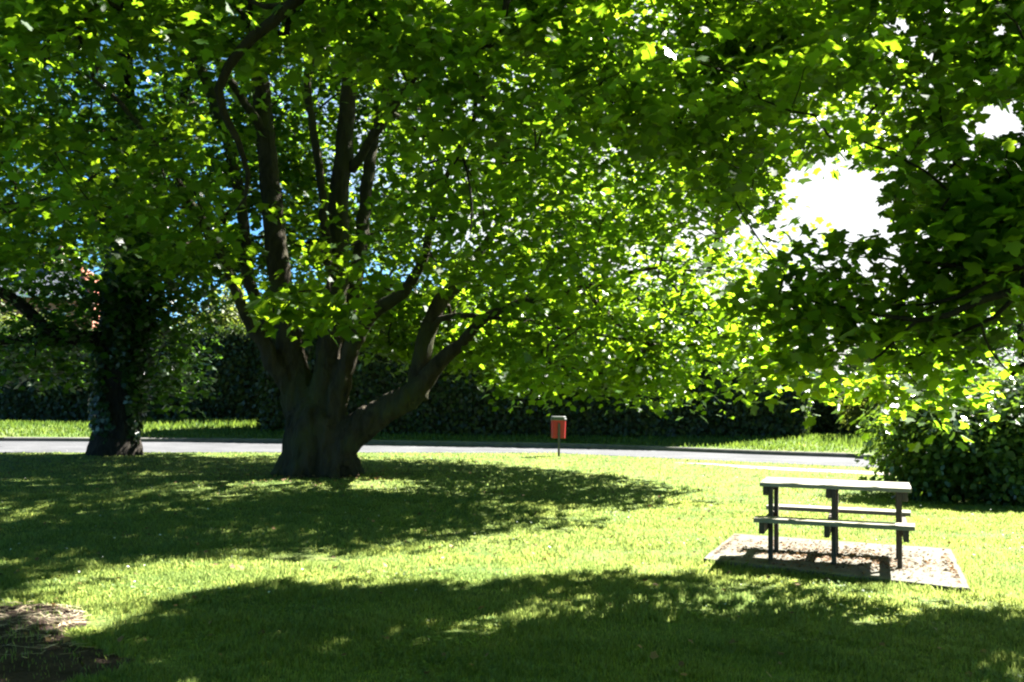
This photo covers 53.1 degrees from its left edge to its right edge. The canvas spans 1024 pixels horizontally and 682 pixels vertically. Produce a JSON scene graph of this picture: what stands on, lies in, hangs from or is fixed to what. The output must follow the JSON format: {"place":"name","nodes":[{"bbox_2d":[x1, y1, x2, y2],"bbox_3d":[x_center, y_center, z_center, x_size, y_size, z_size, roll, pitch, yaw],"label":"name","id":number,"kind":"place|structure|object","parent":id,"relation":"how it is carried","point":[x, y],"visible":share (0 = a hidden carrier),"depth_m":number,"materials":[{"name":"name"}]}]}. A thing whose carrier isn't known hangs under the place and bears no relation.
{"place":"outdoors","nodes":[
{"label":"outdoors","id":0,"kind":"place"},
{"bbox_2d":[0,441,878,467],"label":"road","id":1,"kind":"structure","parent":0,"point":[36,446],"depth_m":28.64,"materials":[{"name":"grey asphalt"}]},
{"bbox_2d":[0,437,883,459],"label":"kerb","id":2,"kind":"structure","parent":1,"relation":"on","point":[534,444],"depth_m":31.29,"materials":[{"name":"concrete"}]},
{"bbox_2d":[0,416,903,454],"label":"verge","id":3,"kind":"structure","parent":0,"point":[496,440],"depth_m":32.09,"materials":[{"name":"green plant"}]},
{"bbox_2d":[0,299,79,330],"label":"background tree","id":4,"kind":"object","parent":3,"relation":"on","point":[7,317],"visible":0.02,"depth_m":47.52,"materials":[{"name":"green plant"}]},
{"bbox_2d":[0,321,263,421],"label":"hedge","id":5,"kind":"object","parent":3,"relation":"on","point":[235,384],"visible":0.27,"depth_m":38.70,"materials":[{"name":"green plant"}]},
{"bbox_2d":[163,284,258,333],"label":"background tree","id":6,"kind":"object","parent":3,"relation":"on","point":[229,313],"visible":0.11,"depth_m":45.62,"materials":[{"name":"green plant"}]},
{"bbox_2d":[256,284,813,437],"bbox_3d":[0.649,0.645,35.084,18.729,5.460,2.969,1,-3,4],"label":"hedge","id":7,"kind":"object","parent":3,"relation":"on","point":[449,406],"visible":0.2,"depth_m":33.90,"materials":[{"name":"green plant"}]},
{"bbox_2d":[635,275,670,293],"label":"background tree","id":8,"kind":"object","parent":3,"relation":"on","point":[654,288],"depth_m":42.95,"materials":[{"name":"green plant"}]},
{"bbox_2d":[805,393,813,432],"bbox_3d":[9.581,2.036,34.828,1.512,2.597,1.368,3,-3,-32],"label":"shrub","id":9,"kind":"object","parent":3,"relation":"on","point":[809,413],"depth_m":34.59,"materials":[{"name":"green plant"}]},
{"bbox_2d":[836,372,904,435],"bbox_3d":[12.353,2.096,32.950,3.911,2.472,2.612,1,-3,0],"label":"shrub","id":10,"kind":"object","parent":3,"relation":"on","point":[854,412],"visible":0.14,"depth_m":32.86,"materials":[{"name":"green plant"}]},
{"bbox_2d":[808,371,1022,434],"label":"hedge","id":11,"kind":"object","parent":3,"relation":"on","point":[826,419],"visible":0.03,"depth_m":35.65,"materials":[{"name":"green plant"}]},
{"bbox_2d":[837,297,1009,384],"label":"background tree","id":12,"kind":"object","parent":3,"relation":"on","point":[910,347],"visible":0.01,"depth_m":44.77,"materials":[{"name":"green plant"}]},
{"bbox_2d":[933,293,1023,385],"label":"background tree","id":13,"kind":"object","parent":3,"relation":"on","point":[1017,329],"visible":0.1,"depth_m":42.11,"materials":[{"name":"green plant"}]},
{"bbox_2d":[0,444,1023,681],"bbox_3d":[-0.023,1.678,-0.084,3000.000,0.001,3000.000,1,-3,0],"label":"lawn","id":14,"kind":"structure","parent":0,"point":[222,638],"depth_m":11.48,"materials":[{"name":"green plant"}]},
{"bbox_2d":[0,245,99,330],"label":"brick house","id":15,"kind":"structure","parent":14,"relation":"on","point":[29,298],"depth_m":58.37,"materials":[{"name":"brick"}]},
{"bbox_2d":[0,603,135,681],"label":"soil","id":16,"kind":"structure","parent":14,"relation":"on","point":[21,673],"depth_m":6.41,"materials":[{"name":"brown soil"}]},
{"bbox_2d":[0,601,114,658],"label":"straw","id":17,"kind":"object","parent":16,"relation":"on","point":[59,624],"visible":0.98,"depth_m":7.23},
{"bbox_2d":[0,3,429,455],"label":"ivy clad tree","id":18,"kind":"object","parent":14,"relation":"on","point":[121,340],"visible":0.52,"depth_m":24.69,"materials":[{"name":"green plant"}]},
{"bbox_2d":[0,0,647,233],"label":"overhanging tree","id":19,"kind":"object","parent":14,"relation":"on","point":[400,29],"visible":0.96,"depth_m":9.20,"materials":[{"name":"green plant"}]},
{"bbox_2d":[0,0,849,478],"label":"multi stem tree","id":20,"kind":"object","parent":14,"relation":"on","point":[592,330],"visible":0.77,"depth_m":17.37,"materials":[{"name":"green plant"}]},
{"bbox_2d":[0,453,1018,681],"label":"fallen leaves","id":21,"kind":"object","parent":14,"relation":"on","point":[653,655],"visible":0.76,"depth_m":9.65,"materials":[{"name":"brown plant"}]},
{"bbox_2d":[1,451,1019,609],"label":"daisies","id":22,"kind":"object","parent":14,"relation":"on","point":[431,535],"visible":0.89,"depth_m":11.35,"materials":[{"name":"white plant"}]},
{"bbox_2d":[0,481,1023,681],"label":"clover","id":23,"kind":"object","parent":14,"relation":"on","point":[492,670],"visible":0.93,"depth_m":8.33,"materials":[{"name":"green plant"}]},
{"bbox_2d":[550,416,566,456],"bbox_3d":[1.222,2.570,27.044,0.412,1.162,0.366,1,-3,-4],"label":"litter bin","id":24,"kind":"object","parent":14,"relation":"on","point":[558,426],"visible":0.93,"depth_m":26.92,"materials":[{"name":"red plastic"}]},
{"bbox_2d":[455,0,1023,452],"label":"sycamore tree","id":25,"kind":"object","parent":14,"relation":"on","point":[773,62],"visible":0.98,"depth_m":8.89,"materials":[{"name":"green plant"}]},
{"bbox_2d":[704,534,970,593],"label":"concrete slab","id":26,"kind":"structure","parent":14,"relation":"on","point":[937,554],"depth_m":10.14,"materials":[{"name":"grey concrete"}]},
{"bbox_2d":[753,477,914,568],"bbox_3d":[3.241,1.803,10.268,1.451,0.765,1.446,0,-3,19],"label":"picnic table","id":27,"kind":"object","parent":26,"relation":"on","point":[832,523],"visible":1,"depth_m":9.98,"materials":[{"name":"brown wood"}]},
{"bbox_2d":[711,534,961,583],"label":"leaf litter","id":28,"kind":"object","parent":26,"relation":"on","point":[951,564],"visible":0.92,"depth_m":10.33,"materials":[{"name":"brown plant"}]},
{"bbox_2d":[809,342,918,383],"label":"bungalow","id":29,"kind":"object","parent":14,"relation":"on","point":[836,367],"depth_m":47.27,"materials":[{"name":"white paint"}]},
{"bbox_2d":[852,354,1023,506],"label":"shrub","id":30,"kind":"object","parent":14,"relation":"on","point":[987,467],"visible":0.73,"depth_m":16.38,"materials":[{"name":"green plant"}]},
{"bbox_2d":[0,2,1023,372],"label":"sky","id":31,"kind":"structure","parent":0,"point":[848,203],"materials":[{"name":"white"}]},
{"bbox_2d":[675,462,889,474],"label":"path","id":32,"kind":"structure","parent":0,"point":[820,470],"depth_m":23.40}
]}

